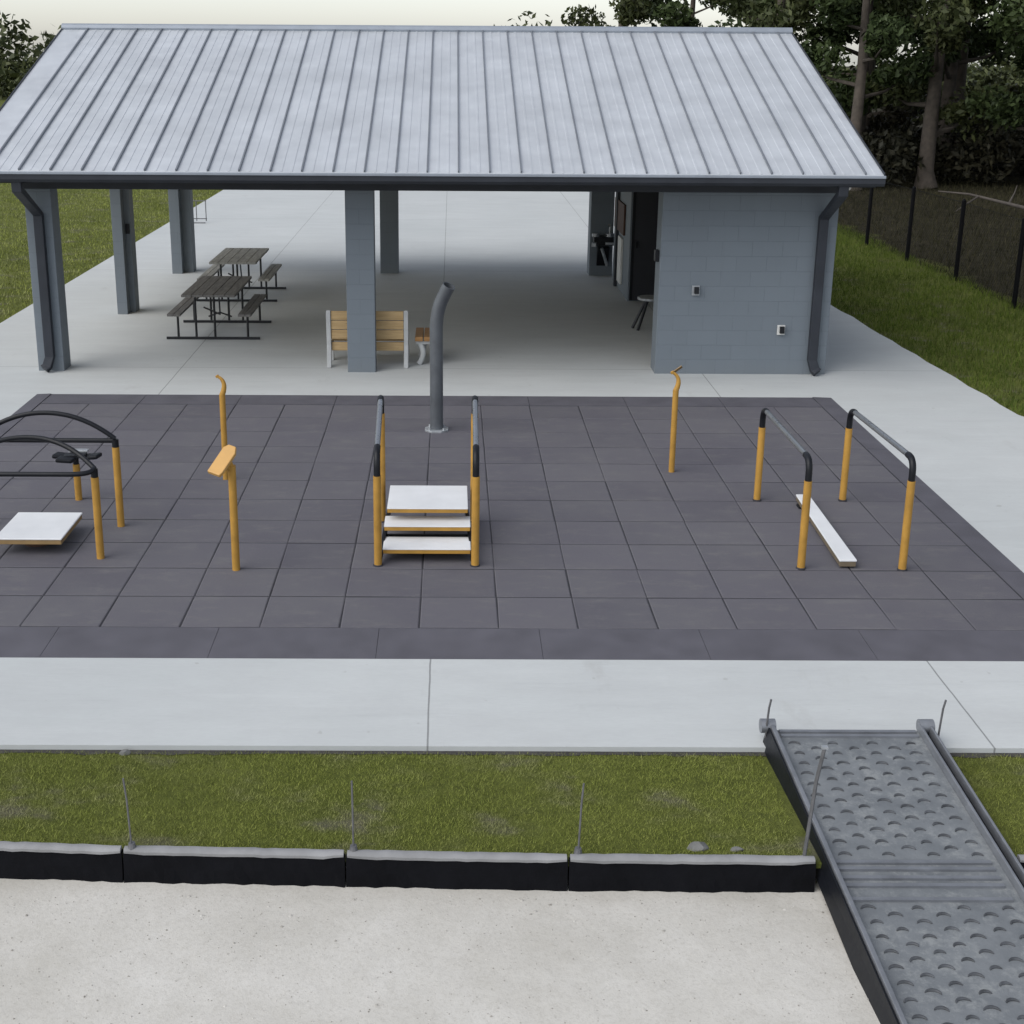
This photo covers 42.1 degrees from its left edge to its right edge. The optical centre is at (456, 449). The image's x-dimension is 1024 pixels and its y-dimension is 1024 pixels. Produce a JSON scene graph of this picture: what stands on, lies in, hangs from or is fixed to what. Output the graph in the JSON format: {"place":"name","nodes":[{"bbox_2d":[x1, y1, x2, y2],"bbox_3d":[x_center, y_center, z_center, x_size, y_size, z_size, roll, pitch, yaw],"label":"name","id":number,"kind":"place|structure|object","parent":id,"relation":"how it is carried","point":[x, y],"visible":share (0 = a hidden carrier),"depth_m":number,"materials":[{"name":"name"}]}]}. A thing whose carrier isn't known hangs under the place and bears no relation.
{"place":"outdoors","nodes":[
{"label":"outdoors","id":0,"kind":"place"},
{"bbox_2d":[0,183,219,321],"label":"grass","id":1,"kind":"structure","parent":0,"point":[153,229],"depth_m":33.57,"materials":[{"name":"green plant"}]},
{"bbox_2d":[193,200,206,222],"bbox_3d":[-6.723,-6.079,34.042,0.628,0.557,0.240,0,17,0],"label":"wire rack","id":2,"kind":"object","parent":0,"point":[196,218],"visible":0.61,"depth_m":34.11,"materials":[{"name":"metal"}]},
{"bbox_2d":[0,866,879,1023],"bbox_3d":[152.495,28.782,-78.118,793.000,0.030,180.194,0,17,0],"label":"sandy ground","id":3,"kind":"structure","parent":0,"point":[404,987],"depth_m":6.79,"materials":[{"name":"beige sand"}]},
{"bbox_2d":[0,841,123,882],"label":"edging panel","id":4,"kind":"object","parent":3,"relation":"on","point":[57,861],"visible":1,"depth_m":7.37,"materials":[{"name":"black plastic"}]},
{"bbox_2d":[123,845,345,887],"bbox_3d":[-1.228,2.309,7.365,1.229,0.219,0.079,1,17,1],"label":"edging panel","id":5,"kind":"object","parent":3,"relation":"on","point":[302,867],"visible":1,"depth_m":7.34,"materials":[{"name":"black plastic"}]},
{"bbox_2d":[122,778,131,842],"bbox_3d":[-1.803,2.030,7.307,0.032,0.501,0.014,0,17,0],"label":"steel stake","id":6,"kind":"object","parent":5,"relation":"attached to","point":[127,810],"visible":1,"depth_m":7.29,"materials":[{"name":"grey metal"}]},
{"bbox_2d":[128,841,135,849],"bbox_3d":[-1.793,2.190,7.353,0.048,0.034,0.048,0,17,0],"label":"stake collar","id":7,"kind":"object","parent":5,"relation":"on","point":[132,846],"visible":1,"depth_m":7.34,"materials":[{"name":"metal"}]},
{"bbox_2d":[346,850,567,890],"bbox_3d":[0.003,2.325,7.339,1.221,0.219,0.078,1,17,1],"label":"edging panel","id":8,"kind":"object","parent":3,"relation":"on","point":[458,870],"visible":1,"depth_m":7.32,"materials":[{"name":"black plastic"}]},
{"bbox_2d":[351,780,353,845],"bbox_3d":[-0.568,2.041,7.295,0.014,0.500,0.014,0,17,0],"label":"steel stake","id":9,"kind":"object","parent":8,"relation":"attached to","point":[352,812],"visible":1,"depth_m":7.28,"materials":[{"name":"grey metal"}]},
{"bbox_2d":[349,843,357,851],"bbox_3d":[-0.567,2.201,7.341,0.048,0.034,0.048,0,17,0],"label":"stake collar","id":10,"kind":"object","parent":8,"relation":"on","point":[354,848],"visible":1,"depth_m":7.33,"materials":[{"name":"metal"}]},
{"bbox_2d":[568,853,815,892],"bbox_3d":[1.296,2.336,7.326,1.352,0.219,0.084,0,17,0],"label":"edging panel","id":11,"kind":"object","parent":3,"relation":"on","point":[688,873],"visible":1,"depth_m":7.30,"materials":[{"name":"black plastic"}]},
{"bbox_2d":[574,846,581,853],"bbox_3d":[0.671,2.212,7.330,0.048,0.034,0.048,0,17,0],"label":"stake collar","id":12,"kind":"object","parent":11,"relation":"on","point":[577,850],"visible":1,"depth_m":7.32,"materials":[{"name":"metal"}]},
{"bbox_2d":[578,783,584,847],"bbox_3d":[0.681,2.052,7.283,0.030,0.501,0.014,0,17,0],"label":"steel stake","id":13,"kind":"object","parent":11,"relation":"attached to","point":[580,818],"visible":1,"depth_m":7.26,"materials":[{"name":"grey metal"}]},
{"bbox_2d":[759,718,1023,1023],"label":"access ramp","id":14,"kind":"structure","parent":3,"relation":"on","point":[920,876],"depth_m":7.23,"materials":[{"name":"metal"}]},
{"bbox_2d":[764,699,771,737],"bbox_3d":[1.983,1.711,8.453,0.031,0.270,0.016,0,17,0],"label":"steel stake","id":15,"kind":"object","parent":14,"relation":"attached to","point":[768,712],"visible":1,"depth_m":8.44,"materials":[{"name":"grey metal"}]},
{"bbox_2d":[938,700,946,735],"bbox_3d":[3.089,1.716,8.458,0.034,0.270,0.016,0,17,0],"label":"steel stake","id":16,"kind":"object","parent":14,"relation":"attached to","point":[942,712],"visible":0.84,"depth_m":8.45,"materials":[{"name":"grey metal"}]},
{"bbox_2d":[1017,854,1023,868],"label":"edging panel","id":17,"kind":"object","parent":3,"relation":"on","point":[1020,858],"visible":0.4,"depth_m":7.31,"materials":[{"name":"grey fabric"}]},
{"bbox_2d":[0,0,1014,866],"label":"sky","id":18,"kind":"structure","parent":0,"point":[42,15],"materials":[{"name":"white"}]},
{"bbox_2d":[0,190,1023,752],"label":"concrete pavement","id":19,"kind":"structure","parent":0,"point":[532,308],"depth_m":16.71,"materials":[{"name":"grey concrete"}]},
{"bbox_2d":[167,276,271,339],"bbox_3d":[-3.713,-2.203,20.805,1.427,0.736,1.769,0,17,0],"label":"picnic table","id":20,"kind":"object","parent":19,"relation":"on","point":[211,287],"visible":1,"depth_m":20.56,"materials":[{"name":"grey wood"}]},
{"bbox_2d":[197,248,285,301],"bbox_3d":[-3.869,-3.127,23.903,1.427,0.736,1.769,0,17,0],"label":"picnic table","id":21,"kind":"object","parent":19,"relation":"on","point":[233,256],"visible":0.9,"depth_m":23.72,"materials":[{"name":"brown wood"}]},
{"bbox_2d":[326,310,408,367],"bbox_3d":[-1.236,-1.599,18.715,1.135,0.806,0.548,0,17,0],"label":"wooden bench","id":22,"kind":"object","parent":19,"relation":"on","point":[391,324],"visible":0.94,"depth_m":18.48,"materials":[{"name":"brown wood"}]},
{"bbox_2d":[415,328,429,364],"bbox_3d":[-0.392,-1.464,18.990,0.372,0.420,0.689,0,17,0],"label":"slatted bench","id":23,"kind":"object","parent":19,"relation":"on","point":[422,338],"visible":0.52,"depth_m":18.72,"materials":[{"name":"brown wood"}]},
{"bbox_2d":[0,23,885,375],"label":"picnic pavilion","id":24,"kind":"structure","parent":19,"relation":"on","point":[724,169],"depth_m":18.16,"materials":[{"name":"metal"}]},
{"bbox_2d":[0,394,1023,660],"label":"rubber surface base","id":25,"kind":"object","parent":19,"relation":"on","point":[490,532],"visible":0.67,"depth_m":11.93,"materials":[{"name":"black rubber"}]},
{"bbox_2d":[0,404,1023,629],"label":"rubber tiles","id":26,"kind":"object","parent":25,"relation":"on","point":[606,588],"visible":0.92,"depth_m":12.30,"materials":[{"name":"grey rubber"}]},
{"bbox_2d":[0,512,82,546],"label":"tilt platform","id":27,"kind":"structure","parent":26,"relation":"on","point":[34,529],"depth_m":11.79,"materials":[{"name":"white plastic"}]},
{"bbox_2d":[0,435,104,558],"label":"looped rail","id":28,"kind":"object","parent":26,"relation":"on","point":[95,488],"visible":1,"depth_m":11.36,"materials":[{"name":"black metal"}]},
{"bbox_2d":[0,410,124,526],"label":"looped rail","id":29,"kind":"object","parent":26,"relation":"on","point":[113,439],"visible":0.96,"depth_m":12.06,"materials":[{"name":"black metal"}]},
{"bbox_2d":[52,449,101,500],"bbox_3d":[-3.685,0.270,12.938,0.464,0.505,0.252,0,17,0],"label":"hand pedal post","id":30,"kind":"object","parent":26,"relation":"on","point":[62,457],"visible":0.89,"depth_m":12.91,"materials":[{"name":"orange metal"}]},
{"bbox_2d":[215,375,227,479],"bbox_3d":[-2.374,-0.216,13.528,0.111,1.113,0.061,0,17,0],"label":"post","id":31,"kind":"object","parent":26,"relation":"on","point":[222,402],"visible":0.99,"depth_m":13.47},
{"bbox_2d":[208,445,239,570],"bbox_3d":[-1.922,0.519,11.093,0.132,1.100,0.269,10,19,30],"label":"paddle post","id":32,"kind":"object","parent":26,"relation":"on","point":[222,463],"visible":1,"depth_m":11.04,"materials":[{"name":"metal"}]},
{"bbox_2d":[373,395,479,566],"bbox_3d":[-0.259,0.249,11.765,0.942,1.252,1.205,0,17,0],"label":"step station","id":33,"kind":"object","parent":26,"relation":"on","point":[423,499],"visible":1,"depth_m":11.69,"materials":[{"name":"white"}]},
{"bbox_2d":[425,282,454,432],"bbox_3d":[-0.188,-1.057,15.251,0.342,1.748,0.282,0,17,0],"label":"bent pipe","id":34,"kind":"object","parent":26,"relation":"on","point":[440,303],"visible":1,"depth_m":15.20,"materials":[{"name":"grey metal"}]},
{"bbox_2d":[668,366,682,472],"bbox_3d":[2.271,-0.316,13.884,0.112,1.153,0.141,5,17,16],"label":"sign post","id":35,"kind":"object","parent":26,"relation":"on","point":[674,425],"visible":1,"depth_m":13.82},
{"bbox_2d":[752,408,812,570],"bbox_3d":[2.963,0.286,12.119,0.085,1.014,1.897,0,17,0],"label":"parallel bar","id":36,"kind":"object","parent":26,"relation":"on","point":[804,524],"visible":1,"depth_m":11.36,"materials":[{"name":"orange metal"}]},
{"bbox_2d":[796,494,856,566],"bbox_3d":[3.369,0.736,12.219,0.149,0.088,1.773,1,17,1],"label":"balance board","id":37,"kind":"object","parent":26,"relation":"on","point":[839,550],"visible":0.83,"depth_m":11.94,"materials":[{"name":"white plastic"}]},
{"bbox_2d":[838,409,915,571],"bbox_3d":[3.817,0.287,12.113,0.085,1.025,1.928,0,17,0],"label":"parallel bar","id":38,"kind":"object","parent":26,"relation":"on","point":[907,518],"visible":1,"depth_m":11.35,"materials":[{"name":"orange metal"}]},
{"bbox_2d":[0,394,1023,660],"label":"rubber edging","id":39,"kind":"object","parent":25,"relation":"on","point":[554,644],"visible":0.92,"depth_m":10.00,"materials":[{"name":"grey rubber"}]},
{"bbox_2d":[631,295,653,330],"bbox_3d":[3.093,-2.188,21.341,0.570,0.507,0.534,0,17,0],"label":"stool","id":40,"kind":"object","parent":19,"relation":"on","point":[646,299],"visible":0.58,"depth_m":21.22,"materials":[{"name":"grey metal"}]},
{"bbox_2d":[0,64,1023,867],"bbox_3d":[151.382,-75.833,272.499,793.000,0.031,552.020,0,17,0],"label":"ground","id":41,"kind":"structure","parent":0,"point":[744,812],"depth_m":8.05,"materials":[{"name":"green plant"}]},
{"bbox_2d":[119,749,130,755],"bbox_3d":[-2.093,1.916,8.398,0.077,0.039,0.029,-4,17,-14],"label":"pale stone","id":42,"kind":"object","parent":41,"relation":"on","point":[124,751],"visible":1,"depth_m":8.39,"materials":[{"name":"grey stone"}]},
{"bbox_2d":[0,11,1023,99],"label":"distant woods","id":43,"kind":"object","parent":41,"relation":"on","point":[14,73],"visible":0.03,"depth_m":125.27,"materials":[{"name":"green plant"}]},
{"bbox_2d":[0,749,1023,757],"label":"soil","id":44,"kind":"structure","parent":41,"relation":"on","point":[678,754],"depth_m":8.43,"materials":[{"name":"brown soil"}]},
{"bbox_2d":[560,0,661,26],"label":"woodland tree","id":45,"kind":"object","parent":41,"relation":"on","point":[628,13],"visible":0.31,"depth_m":54.45,"materials":[{"name":"green plant"}]},
{"bbox_2d":[644,0,721,26],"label":"woodland tree","id":46,"kind":"object","parent":41,"relation":"on","point":[671,13],"visible":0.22,"depth_m":51.32,"materials":[{"name":"green plant"}]},
{"bbox_2d":[687,841,708,851],"bbox_3d":[1.352,2.226,7.448,0.130,0.068,0.076,0,17,0],"label":"concrete chunk","id":47,"kind":"object","parent":41,"relation":"on","point":[697,846],"visible":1,"depth_m":7.43,"materials":[{"name":"grey concrete"}]},
{"bbox_2d":[730,846,742,851],"bbox_3d":[1.569,2.235,7.429,0.082,0.039,0.039,0,17,0],"label":"concrete chunk","id":48,"kind":"object","parent":41,"relation":"on","point":[736,848],"visible":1,"depth_m":7.41,"materials":[{"name":"grey concrete"}]},
{"bbox_2d":[705,0,850,117],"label":"woodland tree","id":49,"kind":"object","parent":41,"relation":"on","point":[787,15],"visible":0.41,"depth_m":45.58,"materials":[{"name":"green plant"}]},
{"bbox_2d":[707,0,859,48],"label":"woodland tree","id":50,"kind":"object","parent":41,"relation":"on","point":[813,32],"visible":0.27,"depth_m":49.74,"materials":[{"name":"green plant"}]},
{"bbox_2d":[802,745,827,855],"bbox_3d":[1.945,1.954,7.232,0.087,0.757,0.025,0,17,0],"label":"steel stake","id":51,"kind":"object","parent":41,"relation":"on","point":[824,749],"visible":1,"depth_m":7.21,"materials":[{"name":"grey metal"}]},
{"bbox_2d":[764,0,944,137],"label":"woodland tree","id":52,"kind":"object","parent":41,"relation":"on","point":[843,94],"visible":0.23,"depth_m":46.02,"materials":[{"name":"green plant"}]},
{"bbox_2d":[785,0,942,130],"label":"woodland tree","id":53,"kind":"object","parent":41,"relation":"on","point":[872,65],"visible":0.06,"depth_m":51.60,"materials":[{"name":"green plant"}]},
{"bbox_2d":[800,0,938,190],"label":"woodland tree","id":54,"kind":"object","parent":41,"relation":"on","point":[886,37],"visible":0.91,"depth_m":42.76,"materials":[{"name":"green plant"}]},
{"bbox_2d":[825,81,1023,188],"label":"thicket","id":55,"kind":"object","parent":41,"relation":"on","point":[892,138],"visible":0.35,"depth_m":45.46,"materials":[{"name":"green plant"}]},
{"bbox_2d":[837,182,1023,309],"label":"chain link fence","id":56,"kind":"object","parent":41,"relation":"on","point":[1016,288],"visible":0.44,"depth_m":26.38,"materials":[{"name":"black metal"}]},
{"bbox_2d":[837,176,1023,310],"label":"scrub","id":57,"kind":"object","parent":41,"relation":"on","point":[948,208],"visible":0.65,"depth_m":35.31,"materials":[{"name":"green plant"}]},
{"bbox_2d":[865,0,1013,188],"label":"woodland tree","id":58,"kind":"object","parent":41,"relation":"on","point":[945,26],"visible":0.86,"depth_m":43.85,"materials":[{"name":"green plant"}]},
{"bbox_2d":[873,0,1021,178],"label":"woodland tree","id":59,"kind":"object","parent":41,"relation":"on","point":[952,62],"visible":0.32,"depth_m":46.34,"materials":[{"name":"green plant"}]},
{"bbox_2d":[907,1,1017,146],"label":"woodland tree","id":60,"kind":"object","parent":41,"relation":"on","point":[962,73],"visible":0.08,"depth_m":51.78,"materials":[{"name":"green plant"}]},
{"bbox_2d":[938,185,1023,210],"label":"fallen branch","id":61,"kind":"object","parent":41,"relation":"on","point":[1009,203],"visible":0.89,"depth_m":37.36,"materials":[{"name":"brown wood"}]},
{"bbox_2d":[964,0,1021,99],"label":"woodland tree","id":62,"kind":"object","parent":41,"relation":"on","point":[987,81],"visible":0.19,"depth_m":53.43,"materials":[{"name":"green plant"}]},
{"bbox_2d":[964,0,1023,193],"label":"woodland tree","id":63,"kind":"object","parent":41,"relation":"on","point":[1004,109],"visible":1,"depth_m":42.10,"materials":[{"name":"green plant"}]},
{"bbox_2d":[968,30,1023,92],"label":"woodland tree","id":64,"kind":"object","parent":41,"relation":"on","point":[998,58],"visible":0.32,"depth_m":49.56,"materials":[{"name":"green plant"}]},
{"bbox_2d":[1003,0,1023,100],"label":"woodland tree","id":65,"kind":"object","parent":41,"relation":"on","point":[1019,4],"visible":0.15,"depth_m":44.72,"materials":[{"name":"green plant"}]},
{"bbox_2d":[0,749,1023,859],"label":"grass","id":66,"kind":"structure","parent":0,"point":[443,799],"depth_m":7.91,"materials":[{"name":"green plant"}]},
{"bbox_2d":[831,224,1023,415],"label":"grass","id":67,"kind":"structure","parent":0,"point":[996,308],"depth_m":23.01,"materials":[{"name":"green plant"}]}
]}

